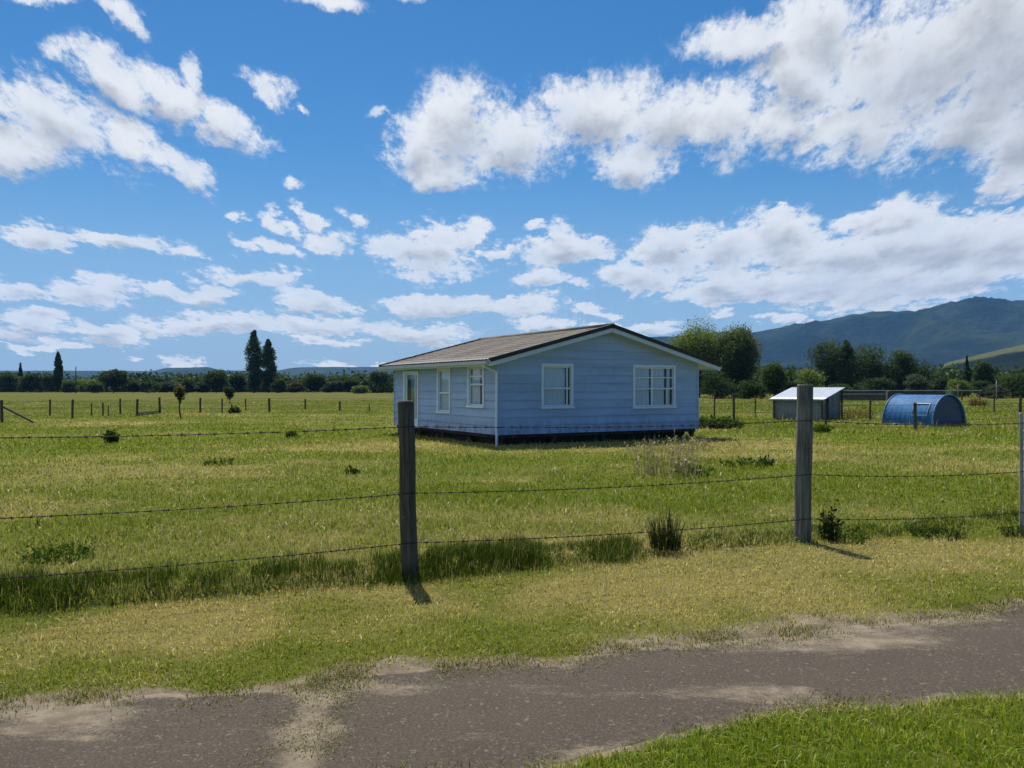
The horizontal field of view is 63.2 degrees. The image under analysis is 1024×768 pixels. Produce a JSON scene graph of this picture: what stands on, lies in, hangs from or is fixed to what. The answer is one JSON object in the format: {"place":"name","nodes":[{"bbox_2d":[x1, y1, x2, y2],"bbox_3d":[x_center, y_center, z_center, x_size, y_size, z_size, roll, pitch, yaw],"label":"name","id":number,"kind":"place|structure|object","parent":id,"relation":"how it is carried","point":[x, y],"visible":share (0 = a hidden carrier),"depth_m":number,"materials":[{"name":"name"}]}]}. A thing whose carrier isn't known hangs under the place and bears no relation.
{"place":"outdoors","nodes":[
{"label":"outdoors","id":0,"kind":"place"},
{"bbox_2d":[0,367,393,380],"bbox_3d":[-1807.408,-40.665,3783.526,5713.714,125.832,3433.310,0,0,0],"label":"tableland","id":1,"kind":"structure","parent":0,"point":[298,371],"depth_m":4336.09,"materials":[{"name":"green plant"}]},
{"bbox_2d":[0,392,1023,767],"bbox_3d":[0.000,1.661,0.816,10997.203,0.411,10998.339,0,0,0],"label":"ground","id":2,"kind":"structure","parent":0,"point":[422,662],"depth_m":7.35,"materials":[{"name":"green plant"}]},
{"bbox_2d":[0,372,20,391],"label":"broadleaf tree","id":3,"kind":"object","parent":2,"relation":"on","point":[8,378],"visible":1,"depth_m":280.62,"materials":[{"name":"green plant"}]},
{"bbox_2d":[17,362,23,376],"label":"conifer","id":4,"kind":"object","parent":2,"relation":"on","point":[20,373],"visible":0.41,"depth_m":291.73,"materials":[{"name":"green plant"}]},
{"bbox_2d":[17,373,45,391],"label":"broadleaf tree","id":5,"kind":"object","parent":2,"relation":"on","point":[30,381],"visible":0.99,"depth_m":268.84,"materials":[{"name":"green plant"}]},
{"bbox_2d":[34,374,57,391],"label":"broadleaf tree","id":6,"kind":"object","parent":2,"relation":"on","point":[48,379],"visible":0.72,"depth_m":275.16,"materials":[{"name":"green plant"}]},
{"bbox_2d":[15,537,96,565],"bbox_3d":[-4.168,1.529,7.638,0.683,0.209,0.665,0,0,36],"label":"weed clump","id":7,"kind":"object","parent":2,"relation":"on","point":[37,554],"visible":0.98,"depth_m":7.59,"materials":[{"name":"green plant"}]},
{"bbox_2d":[53,351,63,391],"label":"poplar tree","id":8,"kind":"object","parent":2,"relation":"on","point":[58,370],"visible":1,"depth_m":279.44,"materials":[{"name":"green plant"}]},
{"bbox_2d":[59,381,80,392],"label":"shrub","id":9,"kind":"object","parent":2,"relation":"on","point":[68,387],"visible":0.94,"depth_m":260.59,"materials":[{"name":"green plant"}]},
{"bbox_2d":[62,378,106,388],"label":"shrub","id":10,"kind":"object","parent":2,"relation":"on","point":[83,383],"visible":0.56,"depth_m":286.82,"materials":[{"name":"green plant"}]},
{"bbox_2d":[84,383,104,392],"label":"shrub","id":11,"kind":"object","parent":2,"relation":"on","point":[95,388],"visible":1,"depth_m":248.84,"materials":[{"name":"green plant"}]},
{"bbox_2d":[102,429,119,442],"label":"weed clump","id":12,"kind":"object","parent":2,"relation":"on","point":[109,433],"visible":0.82,"depth_m":25.29,"materials":[{"name":"green plant"}]},
{"bbox_2d":[97,368,128,392],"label":"broadleaf tree","id":13,"kind":"object","parent":2,"relation":"on","point":[115,378],"visible":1,"depth_m":248.71,"materials":[{"name":"green plant"}]},
{"bbox_2d":[123,380,140,392],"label":"shrub","id":14,"kind":"object","parent":2,"relation":"on","point":[132,386],"visible":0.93,"depth_m":261.31,"materials":[{"name":"green plant"}]},
{"bbox_2d":[137,381,163,392],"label":"shrub","id":15,"kind":"object","parent":2,"relation":"on","point":[151,387],"visible":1,"depth_m":254.34,"materials":[{"name":"green plant"}]},
{"bbox_2d":[157,380,177,392],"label":"shrub","id":16,"kind":"object","parent":2,"relation":"on","point":[168,386],"visible":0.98,"depth_m":260.57,"materials":[{"name":"green plant"}]},
{"bbox_2d":[173,383,187,417],"bbox_3d":[-18.365,1.045,46.091,0.735,2.289,0.860,0,0,0],"label":"sapling","id":17,"kind":"object","parent":2,"relation":"on","point":[180,393],"visible":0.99,"depth_m":45.96,"materials":[{"name":"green plant"}]},
{"bbox_2d":[178,379,197,392],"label":"shrub","id":18,"kind":"object","parent":2,"relation":"on","point":[191,386],"visible":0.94,"depth_m":256.72,"materials":[{"name":"green plant"}]},
{"bbox_2d":[0,397,393,422],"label":"paddock fence","id":19,"kind":"object","parent":2,"relation":"on","point":[269,407],"visible":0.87,"depth_m":50.35,"materials":[{"name":"brown wood"}]},
{"bbox_2d":[194,381,211,392],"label":"shrub","id":20,"kind":"object","parent":2,"relation":"on","point":[203,388],"visible":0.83,"depth_m":260.34,"materials":[{"name":"green plant"}]},
{"bbox_2d":[201,369,227,392],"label":"broadleaf tree","id":21,"kind":"object","parent":2,"relation":"on","point":[215,379],"visible":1,"depth_m":250.56,"materials":[{"name":"green plant"}]},
{"bbox_2d":[199,456,239,465],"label":"weed clump","id":22,"kind":"object","parent":2,"relation":"on","point":[206,462],"visible":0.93,"depth_m":18.13,"materials":[{"name":"green plant"}]},
{"bbox_2d":[223,385,235,402],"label":"sapling","id":23,"kind":"object","parent":2,"relation":"on","point":[230,391],"visible":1,"depth_m":88.16,"materials":[{"name":"green plant"}]},
{"bbox_2d":[228,404,241,413],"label":"weed clump","id":24,"kind":"object","parent":2,"relation":"on","point":[236,409],"visible":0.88,"depth_m":53.77,"materials":[{"name":"green plant"}]},
{"bbox_2d":[229,372,246,391],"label":"broadleaf tree","id":25,"kind":"object","parent":2,"relation":"on","point":[237,381],"visible":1,"depth_m":254.62,"materials":[{"name":"green plant"}]},
{"bbox_2d":[243,330,263,392],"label":"poplar tree","id":26,"kind":"object","parent":2,"relation":"on","point":[254,367],"visible":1,"depth_m":261.08,"materials":[{"name":"green plant"}]},
{"bbox_2d":[259,338,277,392],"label":"poplar tree","id":27,"kind":"object","parent":2,"relation":"on","point":[268,376],"visible":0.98,"depth_m":260.95,"materials":[{"name":"green plant"}]},
{"bbox_2d":[270,378,287,392],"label":"shrub","id":28,"kind":"object","parent":2,"relation":"on","point":[279,385],"visible":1,"depth_m":250.91,"materials":[{"name":"green plant"}]},
{"bbox_2d":[286,430,297,437],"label":"weed clump","id":29,"kind":"object","parent":2,"relation":"on","point":[288,434],"visible":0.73,"depth_m":27.89,"materials":[{"name":"green plant"}]},
{"bbox_2d":[286,381,306,392],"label":"shrub","id":30,"kind":"object","parent":2,"relation":"on","point":[295,387],"visible":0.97,"depth_m":256.69,"materials":[{"name":"green plant"}]},
{"bbox_2d":[301,373,327,392],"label":"broadleaf tree","id":31,"kind":"object","parent":2,"relation":"on","point":[313,382],"visible":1,"depth_m":248.27,"materials":[{"name":"green plant"}]},
{"bbox_2d":[320,380,345,392],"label":"shrub","id":32,"kind":"object","parent":2,"relation":"on","point":[335,386],"visible":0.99,"depth_m":256.80,"materials":[{"name":"green plant"}]},
{"bbox_2d":[337,376,361,392],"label":"broadleaf tree","id":33,"kind":"object","parent":2,"relation":"on","point":[349,383],"visible":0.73,"depth_m":260.73,"materials":[{"name":"green plant"}]},
{"bbox_2d":[344,465,360,474],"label":"weed clump","id":34,"kind":"object","parent":2,"relation":"on","point":[353,470],"visible":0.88,"depth_m":16.18,"materials":[{"name":"green plant"}]},
{"bbox_2d":[351,385,371,392],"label":"shrub","id":35,"kind":"object","parent":2,"relation":"on","point":[359,389],"visible":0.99,"depth_m":224.17,"materials":[{"name":"green plant"}]},
{"bbox_2d":[367,370,393,392],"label":"broadleaf tree","id":36,"kind":"object","parent":2,"relation":"on","point":[382,383],"visible":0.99,"depth_m":242.62,"materials":[{"name":"green plant"}]},
{"bbox_2d":[0,399,1023,610],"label":"pasture grass","id":37,"kind":"structure","parent":2,"relation":"on","point":[81,521],"depth_m":14.22,"materials":[{"name":"green plant"}]},
{"bbox_2d":[0,586,1023,767],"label":"dead grass litter","id":38,"kind":"object","parent":2,"relation":"on","point":[350,676],"visible":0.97,"depth_m":4.85,"materials":[{"name":"beige plant"}]},
{"bbox_2d":[0,384,1023,580],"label":"wire fence","id":39,"kind":"object","parent":2,"relation":"on","point":[406,426],"visible":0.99,"depth_m":7.57,"materials":[{"name":"grey"}]},
{"bbox_2d":[0,359,1023,393],"bbox_3d":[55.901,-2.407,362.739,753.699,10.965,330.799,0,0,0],"label":"scrub","id":40,"kind":"object","parent":2,"relation":"on","point":[791,372],"visible":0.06,"depth_m":286.69,"materials":[{"name":"green plant"}]},
{"bbox_2d":[0,603,1023,767],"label":"footpath","id":41,"kind":"structure","parent":2,"relation":"on","point":[506,719],"depth_m":4.41,"materials":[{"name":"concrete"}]},
{"bbox_2d":[376,323,721,445],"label":"house","id":42,"kind":"structure","parent":2,"relation":"on","point":[603,376],"depth_m":26.03,"materials":[{"name":"blue"}]},
{"bbox_2d":[403,371,420,427],"bbox_3d":[-3.521,0.528,29.475,0.240,1.970,1.340,0,0,-30],"label":"door","id":43,"kind":"structure","parent":42,"relation":"in","point":[414,374],"depth_m":29.62,"materials":[{"name":"white glass"}]},
{"bbox_2d":[436,368,450,413],"bbox_3d":[-2.190,0.212,27.115,0.176,1.485,1.060,0,0,-30],"label":"window","id":44,"kind":"structure","parent":42,"relation":"in","point":[443,374],"depth_m":27.30,"materials":[{"name":"white glass"}]},
{"bbox_2d":[466,366,484,407],"bbox_3d":[-1.057,0.069,25.154,0.176,1.295,1.130,0,0,-30],"label":"window","id":45,"kind":"structure","parent":42,"relation":"in","point":[473,373],"depth_m":25.40,"materials":[{"name":"white glass"}]},
{"bbox_2d":[540,363,574,408],"bbox_3d":[1.345,0.064,25.026,1.200,1.345,0.176,0,0,-30],"label":"window","id":46,"kind":"structure","parent":42,"relation":"in","point":[553,388],"depth_m":25.07,"materials":[{"name":"white glass"}]},
{"bbox_2d":[632,365,676,408],"bbox_3d":[4.580,0.086,26.893,1.810,1.395,0.176,0,0,-30],"label":"window","id":47,"kind":"structure","parent":42,"relation":"in","point":[641,377],"depth_m":26.88,"materials":[{"name":"white glass"}]},
{"bbox_2d":[629,435,664,475],"bbox_3d":[2.593,1.368,16.145,0.688,0.803,0.729,0,0,0],"label":"dry weed","id":48,"kind":"object","parent":2,"relation":"on","point":[648,467],"visible":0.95,"depth_m":16.14,"materials":[{"name":"plant"}]},
{"bbox_2d":[624,437,695,454],"bbox_3d":[3.753,1.557,21.280,1.830,0.450,1.747,0,0,-37],"label":"dry weed","id":49,"kind":"object","parent":2,"relation":"on","point":[662,444],"visible":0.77,"depth_m":21.10,"materials":[{"name":"plant"}]},
{"bbox_2d":[643,503,685,550],"bbox_3d":[1.550,1.440,8.465,0.455,0.459,0.454,0,0,0],"label":"rush clump","id":50,"kind":"object","parent":2,"relation":"on","point":[669,540],"visible":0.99,"depth_m":8.40,"materials":[{"name":"green plant"}]},
{"bbox_2d":[653,428,710,477],"bbox_3d":[3.225,1.298,15.903,1.018,0.944,1.011,0,0,-40],"label":"dry weed","id":51,"kind":"object","parent":2,"relation":"on","point":[683,473],"visible":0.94,"depth_m":15.81,"materials":[{"name":"beige plant"}]},
{"bbox_2d":[668,432,717,451],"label":"dry weed","id":52,"kind":"object","parent":2,"relation":"on","point":[701,441],"visible":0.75,"depth_m":22.19,"materials":[{"name":"beige plant"}]},
{"bbox_2d":[663,315,724,396],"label":"willow tree","id":53,"kind":"object","parent":2,"relation":"on","point":[698,342],"visible":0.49,"depth_m":137.74,"materials":[{"name":"green plant"}]},
{"bbox_2d":[673,460,715,475],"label":"weed clump","id":54,"kind":"object","parent":2,"relation":"on","point":[700,470],"visible":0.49,"depth_m":16.16,"materials":[{"name":"green plant"}]},
{"bbox_2d":[699,370,742,398],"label":"shrub","id":55,"kind":"object","parent":2,"relation":"on","point":[717,387],"visible":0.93,"depth_m":117.37,"materials":[{"name":"green plant"}]},
{"bbox_2d":[699,414,744,428],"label":"weed clump","id":56,"kind":"object","parent":2,"relation":"on","point":[705,422],"visible":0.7,"depth_m":33.87,"materials":[{"name":"green plant"}]},
{"bbox_2d":[708,321,763,394],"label":"broadleaf tree","id":57,"kind":"object","parent":2,"relation":"on","point":[738,361],"visible":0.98,"depth_m":132.21,"materials":[{"name":"green plant"}]},
{"bbox_2d":[719,456,762,467],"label":"weed clump","id":58,"kind":"object","parent":2,"relation":"on","point":[740,461],"visible":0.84,"depth_m":17.81,"materials":[{"name":"green plant"}]},
{"bbox_2d":[728,379,769,398],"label":"shrub","id":59,"kind":"object","parent":2,"relation":"on","point":[750,389],"visible":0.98,"depth_m":115.20,"materials":[{"name":"green plant"}]},
{"bbox_2d":[757,454,773,466],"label":"weed clump","id":60,"kind":"object","parent":2,"relation":"on","point":[765,461],"visible":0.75,"depth_m":18.06,"materials":[{"name":"green plant"}]},
{"bbox_2d":[759,360,788,396],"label":"broadleaf tree","id":61,"kind":"object","parent":2,"relation":"on","point":[774,376],"visible":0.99,"depth_m":121.23,"materials":[{"name":"green plant"}]},
{"bbox_2d":[779,380,803,393],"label":"shrub","id":62,"kind":"object","parent":2,"relation":"on","point":[791,383],"visible":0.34,"depth_m":125.19,"materials":[{"name":"green plant"}]},
{"bbox_2d":[769,387,844,420],"bbox_3d":[15.502,1.114,43.697,2.956,1.908,2.714,0,0,43],"label":"garden hut","id":63,"kind":"object","parent":2,"relation":"on","point":[785,401],"visible":0.66,"depth_m":43.24,"materials":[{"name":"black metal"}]},
{"bbox_2d":[794,368,828,387],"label":"shrub","id":64,"kind":"object","parent":2,"relation":"on","point":[811,377],"visible":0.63,"depth_m":149.05,"materials":[{"name":"green plant"}]},
{"bbox_2d":[813,423,834,432],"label":"weed clump","id":65,"kind":"object","parent":2,"relation":"on","point":[819,428],"visible":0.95,"depth_m":30.95,"materials":[{"name":"green plant"}]},
{"bbox_2d":[804,338,844,387],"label":"broadleaf tree","id":66,"kind":"object","parent":2,"relation":"on","point":[827,363],"visible":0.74,"depth_m":188.29,"materials":[{"name":"green plant"}]},
{"bbox_2d":[817,500,844,540],"bbox_3d":[3.502,1.492,9.172,0.262,0.463,0.316,0,0,-15],"label":"leafy weed","id":67,"kind":"object","parent":2,"relation":"on","point":[824,529],"visible":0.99,"depth_m":9.13,"materials":[{"name":"green plant"}]},
{"bbox_2d":[829,383,856,391],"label":"shrub","id":68,"kind":"object","parent":2,"relation":"on","point":[847,387],"visible":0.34,"depth_m":159.06,"materials":[{"name":"green plant"}]},
{"bbox_2d":[813,524,877,544],"bbox_3d":[3.654,1.645,9.136,0.589,0.203,0.526,0,0,0],"label":"weed clump","id":69,"kind":"object","parent":2,"relation":"on","point":[856,537],"visible":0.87,"depth_m":9.08,"materials":[{"name":"green plant"}]},
{"bbox_2d":[834,339,859,388],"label":"broadleaf tree","id":70,"kind":"object","parent":2,"relation":"on","point":[843,356],"visible":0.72,"depth_m":185.22,"materials":[{"name":"green plant"}]},
{"bbox_2d":[699,392,1008,419],"bbox_3d":[25.763,1.340,49.286,33.926,1.803,7.033,0,0,-26],"label":"back fence","id":71,"kind":"object","parent":2,"relation":"on","point":[994,406],"visible":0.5,"depth_m":44.49,"materials":[{"name":"wood"}]},
{"bbox_2d":[840,405,876,418],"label":"dry weed","id":72,"kind":"object","parent":2,"relation":"on","point":[853,415],"visible":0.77,"depth_m":43.96,"materials":[{"name":"plant"}]},
{"bbox_2d":[837,343,891,391],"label":"broadleaf tree","id":73,"kind":"object","parent":2,"relation":"on","point":[870,365],"visible":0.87,"depth_m":182.83,"materials":[{"name":"green plant"}]},
{"bbox_2d":[706,393,1023,429],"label":"yard fence","id":74,"kind":"object","parent":2,"relation":"on","point":[915,412],"visible":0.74,"depth_m":33.48,"materials":[{"name":"grey wood"}]},
{"bbox_2d":[852,377,897,391],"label":"shrub","id":75,"kind":"object","parent":2,"relation":"on","point":[876,383],"visible":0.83,"depth_m":158.30,"materials":[{"name":"green plant"}]},
{"bbox_2d":[881,346,919,391],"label":"broadleaf tree","id":76,"kind":"object","parent":2,"relation":"on","point":[900,367],"visible":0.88,"depth_m":178.59,"materials":[{"name":"green plant"}]},
{"bbox_2d":[840,390,981,400],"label":"stock yard fence","id":77,"kind":"object","parent":2,"relation":"on","point":[869,395],"visible":0.5,"depth_m":104.06,"materials":[{"name":"wood"}]},
{"bbox_2d":[902,373,934,389],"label":"shrub","id":78,"kind":"object","parent":2,"relation":"on","point":[916,382],"visible":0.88,"depth_m":149.00,"materials":[{"name":"green plant"}]},
{"bbox_2d":[903,362,936,382],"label":"broadleaf tree","id":79,"kind":"object","parent":2,"relation":"on","point":[923,371],"visible":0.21,"depth_m":188.96,"materials":[{"name":"green plant"}]},
{"bbox_2d":[882,393,967,426],"bbox_3d":[18.543,1.168,37.425,2.860,1.471,2.450,0,0,-34],"label":"calf shelter","id":80,"kind":"object","parent":2,"relation":"on","point":[903,403],"visible":0.89,"depth_m":36.75,"materials":[{"name":"blue plastic"}]},
{"bbox_2d":[924,376,949,389],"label":"shrub","id":81,"kind":"object","parent":2,"relation":"on","point":[939,383],"visible":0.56,"depth_m":158.73,"materials":[{"name":"green plant"}]},
{"bbox_2d":[909,522,971,540],"bbox_3d":[4.889,1.668,9.473,0.673,0.167,0.631,0,0,17],"label":"weed clump","id":82,"kind":"object","parent":2,"relation":"on","point":[933,530],"visible":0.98,"depth_m":9.46,"materials":[{"name":"green plant"}]},
{"bbox_2d":[946,379,973,397],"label":"shrub","id":83,"kind":"object","parent":2,"relation":"on","point":[956,384],"visible":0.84,"depth_m":138.85,"materials":[{"name":"green plant"}]},
{"bbox_2d":[961,356,973,394],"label":"conifer","id":84,"kind":"object","parent":2,"relation":"on","point":[966,375],"visible":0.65,"depth_m":184.78,"materials":[{"name":"green plant"}]},
{"bbox_2d":[970,380,993,396],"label":"shrub","id":85,"kind":"object","parent":2,"relation":"on","point":[978,385],"visible":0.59,"depth_m":134.63,"materials":[{"name":"green plant"}]},
{"bbox_2d":[972,360,997,384],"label":"broadleaf tree","id":86,"kind":"object","parent":2,"relation":"on","point":[982,369],"visible":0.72,"depth_m":183.88,"materials":[{"name":"green plant"}]},
{"bbox_2d":[983,384,1010,398],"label":"shrub","id":87,"kind":"object","parent":2,"relation":"on","point":[990,392],"visible":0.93,"depth_m":123.51,"materials":[{"name":"green plant"}]},
{"bbox_2d":[995,519,1023,537],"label":"weed clump","id":88,"kind":"object","parent":2,"relation":"on","point":[1011,531],"visible":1,"depth_m":9.56,"materials":[{"name":"green plant"}]},
{"bbox_2d":[997,371,1023,397],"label":"broadleaf tree","id":89,"kind":"object","parent":2,"relation":"on","point":[1012,383],"visible":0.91,"depth_m":131.44,"materials":[{"name":"green plant"}]},
{"bbox_2d":[0,507,1023,617],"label":"fence line grass","id":90,"kind":"structure","parent":0,"point":[508,552],"depth_m":7.32,"materials":[{"name":"green plant"}]},
{"bbox_2d":[0,0,1023,370],"label":"sky","id":91,"kind":"structure","parent":0,"point":[341,183],"materials":[{"name":"blue"}]},
{"bbox_2d":[650,296,1023,373],"bbox_3d":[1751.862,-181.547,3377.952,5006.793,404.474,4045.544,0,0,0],"label":"mountain","id":92,"kind":"structure","parent":0,"point":[945,333],"depth_m":3357.67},
{"bbox_2d":[966,396,987,406],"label":"dry weed","id":93,"kind":"object","parent":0,"point":[980,402],"visible":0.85,"depth_m":68.85,"materials":[{"name":"plant"}]},
{"bbox_2d":[937,344,1023,372],"bbox_3d":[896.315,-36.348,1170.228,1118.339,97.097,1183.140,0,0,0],"label":"pasture hill","id":94,"kind":"structure","parent":0,"point":[1011,357],"depth_m":1210.02,"materials":[{"name":"green plant"}]}
]}

